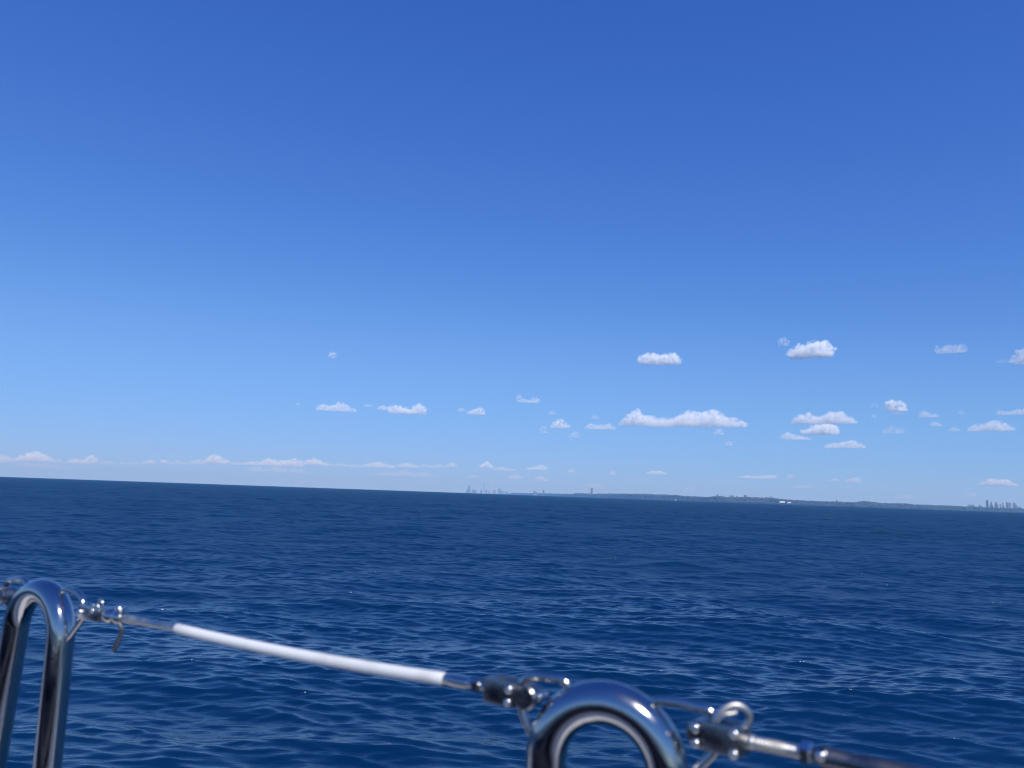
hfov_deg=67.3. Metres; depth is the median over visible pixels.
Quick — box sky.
[0,0,1023,508]
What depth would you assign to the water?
13.14 m
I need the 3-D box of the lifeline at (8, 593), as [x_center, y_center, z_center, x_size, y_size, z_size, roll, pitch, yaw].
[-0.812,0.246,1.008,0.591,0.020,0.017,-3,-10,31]
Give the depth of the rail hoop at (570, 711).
0.49 m
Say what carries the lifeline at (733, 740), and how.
attached to the rail hoop at (570, 711)
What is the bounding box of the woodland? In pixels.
[510,493,1023,512]
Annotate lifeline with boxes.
[0,584,16,602]
[77,599,548,709]
[686,702,926,767]
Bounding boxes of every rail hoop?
[0,576,86,767]
[517,671,720,767]
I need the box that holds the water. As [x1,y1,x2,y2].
[0,477,1023,767]
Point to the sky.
(703, 248)
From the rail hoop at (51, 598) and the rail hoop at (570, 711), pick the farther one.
the rail hoop at (51, 598)
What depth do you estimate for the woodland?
9239.59 m
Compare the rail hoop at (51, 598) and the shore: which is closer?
the rail hoop at (51, 598)
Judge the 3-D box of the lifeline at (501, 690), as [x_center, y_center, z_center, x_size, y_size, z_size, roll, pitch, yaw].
[-0.207,0.228,0.644,0.535,0.047,0.022,-3,-10,31]
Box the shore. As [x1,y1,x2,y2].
[510,494,1013,511]

